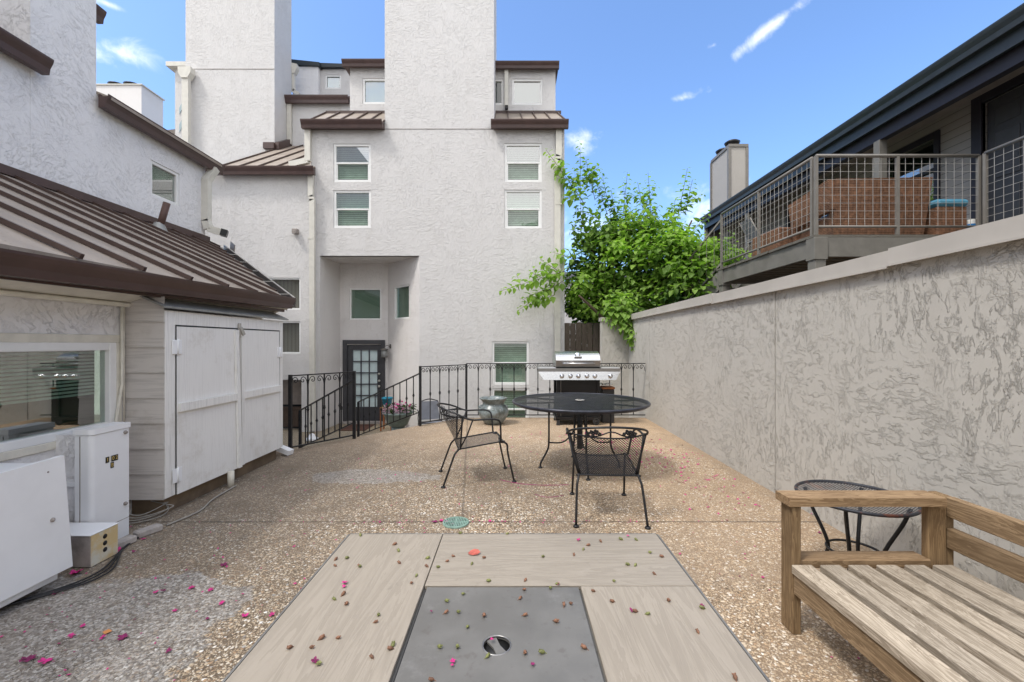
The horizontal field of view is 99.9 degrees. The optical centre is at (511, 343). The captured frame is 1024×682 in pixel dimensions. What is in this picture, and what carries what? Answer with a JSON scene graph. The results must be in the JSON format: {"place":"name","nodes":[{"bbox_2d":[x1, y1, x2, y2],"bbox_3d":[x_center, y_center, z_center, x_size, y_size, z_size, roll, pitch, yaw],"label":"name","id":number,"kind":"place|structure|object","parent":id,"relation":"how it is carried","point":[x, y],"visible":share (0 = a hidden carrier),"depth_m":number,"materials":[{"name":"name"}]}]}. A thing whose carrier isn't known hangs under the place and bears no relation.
{"place":"outdoors","nodes":[
{"label":"outdoors","id":0,"kind":"place"},
{"bbox_2d":[94,414,99,422],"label":"ground","id":1,"kind":"structure","parent":0,"point":[96,418],"depth_m":11.14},
{"bbox_2d":[572,320,592,350],"bbox_3d":[2.223,0.361,11.059,2.412,3.236,3.052,0,0,0],"label":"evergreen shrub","id":2,"kind":"object","parent":1,"relation":"on","point":[592,333],"visible":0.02,"depth_m":11.07,"materials":[{"name":"green plant"}]},
{"bbox_2d":[499,140,751,350],"bbox_3d":[2.380,-1.286,9.517,5.305,6.481,3.035,0,0,0],"label":"mulberry tree","id":3,"kind":"object","parent":1,"relation":"on","point":[643,250],"visible":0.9,"depth_m":9.27,"materials":[{"name":"green plant"}]},
{"bbox_2d":[599,214,1023,600],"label":"boundary wall","id":4,"kind":"structure","parent":1,"relation":"on","point":[900,367],"depth_m":2.73,"materials":[{"name":"grey paint"}]},
{"bbox_2d":[96,81,174,134],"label":"distant house","id":5,"kind":"structure","parent":0,"point":[144,100],"depth_m":16.00,"materials":[{"name":"white paint"}]},
{"bbox_2d":[306,433,318,441],"bbox_3d":[-4.000,1.875,8.600,0.240,0.140,0.240,0,0,0],"label":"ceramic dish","id":6,"kind":"object","parent":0,"point":[313,437],"visible":0.5,"depth_m":8.55,"materials":[{"name":"white ceramic"}]},
{"bbox_2d":[276,423,389,451],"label":"yard","id":7,"kind":"structure","parent":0,"point":[319,435],"depth_m":9.17,"materials":[{"name":"beige concrete"}]},
{"bbox_2d":[340,424,374,430],"bbox_3d":[-3.569,1.938,9.900,0.599,0.015,0.700,0,0,0],"label":"doormat","id":8,"kind":"object","parent":7,"relation":"on","point":[349,427],"visible":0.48,"depth_m":9.85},
{"bbox_2d":[166,0,568,431],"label":"white townhouse","id":9,"kind":"structure","parent":7,"relation":"on","point":[395,215],"depth_m":9.50,"materials":[{"name":"paint"}]},
{"bbox_2d":[270,278,299,309],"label":"window","id":10,"kind":"structure","parent":9,"relation":"in","point":[291,285],"depth_m":9.55,"materials":[{"name":"white plastic"}]},
{"bbox_2d":[283,321,299,353],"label":"window","id":11,"kind":"structure","parent":9,"relation":"in","point":[291,329],"depth_m":9.55,"materials":[{"name":"white plastic"}]},
{"bbox_2d":[325,75,340,88],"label":"window","id":12,"kind":"structure","parent":9,"relation":"in","point":[331,81],"depth_m":13.31,"materials":[{"name":"glass"}]},
{"bbox_2d":[334,144,370,181],"bbox_3d":[-3.529,-3.988,9.583,0.828,0.840,0.135,0,0,0],"label":"window","id":13,"kind":"structure","parent":9,"relation":"in","point":[352,162],"depth_m":9.61,"materials":[{"name":"white glass"}]},
{"bbox_2d":[334,191,370,227],"bbox_3d":[-3.529,-2.966,9.583,0.828,0.828,0.135,0,0,0],"label":"window","id":14,"kind":"structure","parent":9,"relation":"in","point":[352,209],"depth_m":9.61,"materials":[{"name":"glass"}]},
{"bbox_2d":[348,345,380,420],"bbox_3d":[-3.611,0.963,10.526,0.822,1.874,0.123,0,0,0],"label":"door","id":15,"kind":"structure","parent":9,"relation":"in","point":[367,358],"depth_m":10.53,"materials":[{"name":"grey paint"}]},
{"bbox_2d":[350,288,380,319],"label":"window","id":16,"kind":"structure","parent":9,"relation":"in","point":[365,303],"depth_m":10.61,"materials":[{"name":"white plastic"}]},
{"bbox_2d":[363,79,384,103],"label":"window","id":17,"kind":"structure","parent":9,"relation":"in","point":[373,89],"depth_m":10.51,"materials":[{"name":"glass"}]},
{"bbox_2d":[395,284,408,318],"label":"window","id":18,"kind":"structure","parent":9,"relation":"in","point":[401,292],"depth_m":10.23,"materials":[{"name":"white plastic"}]},
{"bbox_2d":[496,79,502,104],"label":"window","id":19,"kind":"structure","parent":9,"relation":"in","point":[499,82],"depth_m":10.51,"materials":[{"name":"glass"}]},
{"bbox_2d":[492,341,528,384],"bbox_3d":[-0.033,0.436,9.583,0.817,0.961,0.135,0,0,0],"label":"window","id":20,"kind":"structure","parent":9,"relation":"in","point":[502,351],"depth_m":9.60,"materials":[{"name":"white plastic"}]},
{"bbox_2d":[492,388,528,417],"bbox_3d":[-0.033,1.464,9.583,0.817,0.939,0.135,0,0,0],"label":"window","id":21,"kind":"structure","parent":9,"relation":"in","point":[509,393],"depth_m":9.61,"materials":[{"name":"white plastic"}]},
{"bbox_2d":[505,144,541,181],"bbox_3d":[0.249,-3.993,9.583,0.828,0.851,0.135,0,0,0],"label":"window","id":22,"kind":"structure","parent":9,"relation":"in","point":[523,162],"depth_m":9.60,"materials":[{"name":"glass"}]},
{"bbox_2d":[505,190,541,227],"bbox_3d":[0.249,-2.966,9.583,0.828,0.851,0.135,0,0,0],"label":"window","id":23,"kind":"structure","parent":9,"relation":"in","point":[523,208],"depth_m":9.60,"materials":[{"name":"white glass"}]},
{"bbox_2d":[512,79,541,104],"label":"window","id":24,"kind":"structure","parent":9,"relation":"in","point":[524,91],"depth_m":10.51,"materials":[{"name":"white glass"}]},
{"bbox_2d":[380,407,390,430],"bbox_3d":[-2.791,1.682,9.630,0.260,0.526,0.260,0,0,0],"label":"plant stand","id":25,"kind":"object","parent":7,"relation":"on","point":[383,421],"visible":0.24,"depth_m":9.52,"materials":[{"name":"orange ceramic"}]},
{"bbox_2d":[382,397,392,406],"bbox_3d":[-2.791,1.313,9.620,0.250,0.210,0.250,0,0,0],"label":"flower pot","id":26,"kind":"object","parent":25,"relation":"on","point":[384,400],"visible":0.72,"depth_m":9.54,"materials":[{"name":"teal ceramic"}]},
{"bbox_2d":[382,401,416,430],"bbox_3d":[-2.356,1.585,9.016,0.767,0.740,0.774,0,0,0],"label":"planter","id":27,"kind":"object","parent":7,"relation":"on","point":[401,424],"visible":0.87,"depth_m":8.83,"materials":[{"name":"green ceramic"}]},
{"bbox_2d":[417,398,447,425],"bbox_3d":[-1.587,1.536,8.468,0.558,0.832,0.559,0,0,-20],"label":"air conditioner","id":28,"kind":"object","parent":7,"relation":"on","point":[426,410],"visible":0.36,"depth_m":8.67,"materials":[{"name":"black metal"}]},
{"bbox_2d":[564,322,599,354],"bbox_3d":[1.620,0.742,9.630,0.920,2.416,0.060,0,0,0],"label":"wooden fence","id":29,"kind":"object","parent":7,"relation":"on","point":[578,336],"visible":0.33,"depth_m":9.60,"materials":[{"name":"brown wood"}]},
{"bbox_2d":[0,418,903,681],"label":"patio","id":30,"kind":"structure","parent":0,"point":[217,645],"depth_m":2.92,"materials":[{"name":"beige gravel"}]},
{"bbox_2d":[19,654,36,661],"bbox_3d":[-1.980,1.288,1.762,0.048,0.013,0.046,0,0,0],"label":"blossom","id":31,"kind":"object","parent":30,"relation":"on","point":[27,659],"visible":1,"depth_m":1.76,"materials":[{"name":"pink plant"}]},
{"bbox_2d":[0,455,72,607],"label":"utility box","id":32,"kind":"object","parent":30,"relation":"on","point":[35,547],"visible":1,"depth_m":2.15,"materials":[{"name":"white metal"}]},
{"bbox_2d":[0,455,72,601],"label":"door panel","id":33,"kind":"structure","parent":32,"relation":"in","point":[34,549],"depth_m":2.15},
{"bbox_2d":[38,657,53,663],"bbox_3d":[-1.898,1.289,1.750,0.045,0.015,0.037,0,0,-32],"label":"blossom","id":34,"kind":"object","parent":30,"relation":"on","point":[42,660],"visible":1,"depth_m":1.75,"materials":[{"name":"pink plant"}]},
{"bbox_2d":[4,537,138,606],"bbox_3d":[-2.433,1.279,2.419,0.346,0.032,1.122,0,0,10],"label":"cable","id":35,"kind":"object","parent":30,"relation":"on","point":[74,584],"visible":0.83,"depth_m":2.30,"materials":[{"name":"black rubber"}]},
{"bbox_2d":[69,569,82,573],"bbox_3d":[-2.451,1.285,2.419,0.065,0.026,0.060,0,0,9],"label":"blossom","id":36,"kind":"object","parent":30,"relation":"on","point":[72,571],"visible":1,"depth_m":2.42,"materials":[{"name":"pink plant"}]},
{"bbox_2d":[54,422,130,538],"bbox_3d":[-2.748,0.918,2.800,0.305,0.763,0.272,0,0,0],"label":"utility cabinet","id":37,"kind":"object","parent":30,"relation":"on","point":[96,457],"visible":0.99,"depth_m":2.72,"materials":[{"name":"white metal"}]},
{"bbox_2d":[69,522,118,566],"bbox_3d":[-2.650,1.202,2.569,0.440,0.188,0.182,0,0,0],"label":"junction box","id":38,"kind":"object","parent":30,"relation":"on","point":[93,543],"visible":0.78,"depth_m":2.53,"materials":[{"name":"grey metal"}]},
{"bbox_2d":[117,632,127,639],"bbox_3d":[-1.713,1.290,1.897,0.040,0.012,0.043,0,0,0],"label":"blossom","id":39,"kind":"object","parent":30,"relation":"on","point":[124,635],"visible":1,"depth_m":1.89,"materials":[{"name":"pink plant"}]},
{"bbox_2d":[118,535,136,547],"bbox_3d":[-2.500,1.278,2.740,0.070,0.045,0.170,0,0,10],"label":"concrete block","id":40,"kind":"object","parent":30,"relation":"on","point":[125,540],"depth_m":2.76,"materials":[{"name":"grey concrete"}]},
{"bbox_2d":[0,0,295,513],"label":"house","id":41,"kind":"structure","parent":30,"relation":"on","point":[105,209],"depth_m":4.53,"materials":[{"name":"white paint"}]},
{"bbox_2d":[0,342,115,452],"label":"window","id":42,"kind":"structure","parent":41,"relation":"in","point":[47,390],"depth_m":2.80,"materials":[{"name":"glass"}]},
{"bbox_2d":[151,160,177,205],"bbox_3d":[-5.663,-2.575,6.956,0.095,0.550,0.572,0,0,0],"label":"window","id":43,"kind":"structure","parent":41,"relation":"in","point":[164,182],"depth_m":7.05,"materials":[{"name":"white glass"}]},
{"bbox_2d":[133,523,162,538],"bbox_3d":[-2.480,1.278,2.930,0.070,0.045,0.150,0,0,20],"label":"concrete block","id":44,"kind":"object","parent":30,"relation":"on","point":[148,530],"depth_m":2.91,"materials":[{"name":"grey concrete"}]},
{"bbox_2d":[129,501,173,523],"bbox_3d":[-2.712,1.222,3.163,0.281,0.130,0.331,0,0,0],"label":"cable bundle","id":45,"kind":"object","parent":30,"relation":"on","point":[166,504],"visible":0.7,"depth_m":3.16,"materials":[{"name":"grey rubber"}]},
{"bbox_2d":[166,485,236,525],"bbox_3d":[-2.443,1.289,3.476,0.075,0.014,0.853,0,0,-3],"label":"cable","id":46,"kind":"object","parent":30,"relation":"on","point":[200,509],"visible":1,"depth_m":3.32,"materials":[{"name":"grey rubber"}]},
{"bbox_2d":[125,296,288,513],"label":"storage shed","id":47,"kind":"structure","parent":30,"relation":"on","point":[203,404],"depth_m":3.54,"materials":[{"name":"grey wood"}]},
{"bbox_2d":[172,326,241,493],"bbox_3d":[-2.581,0.520,3.669,0.077,1.300,0.778,0,0,0],"label":"door","id":48,"kind":"structure","parent":47,"relation":"in","point":[209,428],"depth_m":3.64,"materials":[{"name":"white paint"}]},
{"bbox_2d":[239,330,281,464],"bbox_3d":[-2.596,0.520,4.474,0.049,1.300,0.742,0,0,0],"label":"door","id":49,"kind":"structure","parent":47,"relation":"in","point":[260,351],"depth_m":4.42,"materials":[{"name":"white paint"}]},
{"bbox_2d":[276,445,293,455],"bbox_3d":[-2.650,1.238,5.000,0.200,0.108,0.085,0,0,13],"label":"spout extension","id":50,"kind":"object","parent":30,"relation":"on","point":[285,450],"visible":0.71,"depth_m":4.96,"materials":[{"name":"white plastic"}]},
{"bbox_2d":[288,371,355,448],"bbox_3d":[-2.405,0.839,5.510,0.050,0.922,0.916,0,0,36],"label":"iron railing","id":51,"kind":"object","parent":30,"relation":"on","point":[290,410],"visible":1,"depth_m":5.38,"materials":[{"name":"black metal"}]},
{"bbox_2d":[298,381,351,448],"bbox_3d":[-2.738,1.132,6.308,1.460,1.276,0.050,0,0,36],"label":"iron railing","id":52,"kind":"object","parent":51,"relation":"attached to","point":[305,426],"visible":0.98,"depth_m":6.34,"materials":[{"name":"black metal"}]},
{"bbox_2d":[0,431,859,680],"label":"fallen petals","id":53,"kind":"object","parent":30,"relation":"on","point":[473,516],"visible":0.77,"depth_m":3.58,"materials":[{"name":"pink plant"}]},
{"bbox_2d":[419,364,466,425],"bbox_3d":[-1.115,0.829,7.095,0.051,0.942,0.999,0,0,43],"label":"iron railing","id":54,"kind":"object","parent":30,"relation":"on","point":[420,394],"visible":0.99,"depth_m":7.02,"materials":[{"name":"black metal"}]},
{"bbox_2d":[357,373,418,436],"bbox_3d":[-2.128,1.142,7.314,1.758,1.357,0.050,0,0,38],"label":"iron railing","id":55,"kind":"object","parent":54,"relation":"attached to","point":[358,418],"visible":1,"depth_m":7.40,"materials":[{"name":"black metal"}]},
{"bbox_2d":[443,516,468,528],"bbox_3d":[-0.405,1.292,3.105,0.188,0.013,0.188,0,0,0],"label":"drain cover","id":56,"kind":"object","parent":30,"relation":"on","point":[455,522],"visible":1,"depth_m":3.09,"materials":[{"name":"green plastic"}]},
{"bbox_2d":[437,403,516,488],"bbox_3d":[-0.361,0.938,4.176,0.734,0.723,0.616,0,0,-12],"label":"patio chair","id":57,"kind":"object","parent":30,"relation":"on","point":[500,440],"visible":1,"depth_m":4.03,"materials":[{"name":"black metal"}]},
{"bbox_2d":[478,396,508,424],"bbox_3d":[-0.300,1.087,6.950,0.490,0.425,0.490,0,0,0],"label":"glazed urn","id":58,"kind":"object","parent":30,"relation":"on","point":[496,406],"visible":0.96,"depth_m":6.79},
{"bbox_2d":[222,533,770,681],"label":"fire pit table","id":59,"kind":"object","parent":30,"relation":"on","point":[664,641],"visible":1,"depth_m":1.08,"materials":[{"name":"beige wood"}]},
{"bbox_2d":[468,549,479,554],"bbox_3d":[-0.124,0.683,1.407,0.033,0.008,0.032,0,0,42],"label":"fallen leaf","id":60,"kind":"object","parent":59,"relation":"on","point":[474,551],"visible":1,"depth_m":1.41,"materials":[{"name":"pink plant"}]},
{"bbox_2d":[500,479,568,484],"bbox_3d":[0.196,1.300,3.986,0.658,0.007,0.089,0,0,13],"label":"twig","id":61,"kind":"object","parent":30,"relation":"on","point":[527,484],"visible":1,"depth_m":3.97,"materials":[{"name":"brown wood"}]},
{"bbox_2d":[466,363,645,414],"bbox_3d":[0.758,0.795,7.440,3.097,0.904,0.044,0,0,0],"label":"iron railing","id":62,"kind":"object","parent":30,"relation":"on","point":[621,367],"visible":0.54,"depth_m":7.43,"materials":[{"name":"black metal"}]},
{"bbox_2d":[536,351,619,424],"bbox_3d":[1.059,0.715,7.049,1.293,1.170,0.710,0,0,0],"label":"gas grill","id":63,"kind":"object","parent":30,"relation":"on","point":[576,372],"visible":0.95,"depth_m":6.83,"materials":[{"name":"metal"}]},
{"bbox_2d":[512,393,650,480],"bbox_3d":[0.710,0.945,4.500,1.416,0.711,1.416,0,0,0],"label":"round table","id":64,"kind":"object","parent":30,"relation":"on","point":[581,411],"visible":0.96,"depth_m":4.44,"materials":[{"name":"black metal"}]},
{"bbox_2d":[566,426,650,529],"bbox_3d":[0.719,0.938,3.343,0.616,0.723,0.733,0,0,3],"label":"patio chair","id":65,"kind":"object","parent":30,"relation":"on","point":[601,465],"visible":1,"depth_m":3.14,"materials":[{"name":"black metal"}]},
{"bbox_2d":[794,479,920,569],"bbox_3d":[1.885,1.065,2.370,0.552,0.458,0.552,0,0,0],"label":"side table","id":66,"kind":"object","parent":30,"relation":"on","point":[906,516],"visible":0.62,"depth_m":2.36,"materials":[{"name":"paint"}]},
{"bbox_2d":[775,490,1023,681],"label":"wooden bench","id":67,"kind":"object","parent":30,"relation":"on","point":[931,613],"visible":1,"depth_m":1.71,"materials":[{"name":"brown wood"}]},
{"bbox_2d":[96,0,1023,280],"label":"sky","id":68,"kind":"structure","parent":0,"point":[653,88],"materials":[{"name":"blue"}]},
{"bbox_2d":[600,386,614,422],"bbox_3d":[1.571,1.008,7.125,0.213,0.585,0.270,0,0,0],"label":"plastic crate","id":69,"kind":"object","parent":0,"point":[605,418],"visible":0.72,"depth_m":7.00,"materials":[{"name":"black plastic"}]},
{"bbox_2d":[564,272,654,322],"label":"distant building","id":70,"kind":"structure","parent":0,"point":[567,319],"depth_m":18.00,"materials":[{"name":"white paint"}]},
{"bbox_2d":[649,3,1023,308],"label":"apartment building","id":71,"kind":"structure","parent":0,"point":[951,123],"depth_m":6.32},
{"bbox_2d":[739,217,756,259],"bbox_3d":[4.400,-1.789,7.675,0.519,0.813,0.374,0,0,0],"label":"folding chair","id":72,"kind":"object","parent":71,"relation":"on","point":[751,229],"visible":0.32,"depth_m":7.70,"materials":[{"name":"beige paint"}]},
{"bbox_2d":[753,227,792,255],"bbox_3d":[4.400,-1.590,6.985,0.600,0.400,0.730,0,0,0],"label":"wicker ottoman","id":73,"kind":"object","parent":71,"relation":"on","point":[780,243],"visible":0.13,"depth_m":6.69,"materials":[{"name":"wicker"}]},
{"bbox_2d":[786,206,828,226],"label":"window","id":74,"kind":"structure","parent":71,"relation":"in","point":[827,215],"depth_m":10.60,"materials":[{"name":"glass"}]},
{"bbox_2d":[788,177,932,241],"bbox_3d":[4.910,-1.810,6.150,1.380,0.800,0.860,0,0,0],"label":"wicker sofa","id":75,"kind":"object","parent":71,"relation":"on","point":[879,206],"visible":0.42,"depth_m":5.75,"materials":[{"name":"wicker"}]},
{"bbox_2d":[887,129,940,200],"bbox_3d":[6.865,-2.820,7.382,0.130,1.180,1.058,0,0,0],"label":"window","id":76,"kind":"structure","parent":71,"relation":"in","point":[934,147],"depth_m":7.15,"materials":[{"name":"clear glass"}]},
{"bbox_2d":[924,199,967,234],"bbox_3d":[5.820,-1.665,5.890,0.440,0.490,0.460,0,0,0],"label":"wicker ottoman","id":77,"kind":"object","parent":71,"relation":"on","point":[941,211],"visible":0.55,"depth_m":5.68,"materials":[{"name":"wicker"}]},
{"bbox_2d":[987,85,1023,222],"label":"door","id":78,"kind":"structure","parent":71,"relation":"in","point":[1005,113],"depth_m":5.98,"materials":[{"name":"grey paint"}]},
{"bbox_2d":[967,219,975,224],"bbox_3d":[6.100,-1.515,5.720,0.107,0.250,0.107,0,0,0],"label":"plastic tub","id":79,"kind":"object","parent":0,"point":[973,221],"visible":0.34,"depth_m":5.68,"materials":[{"name":"plastic"}]}
]}

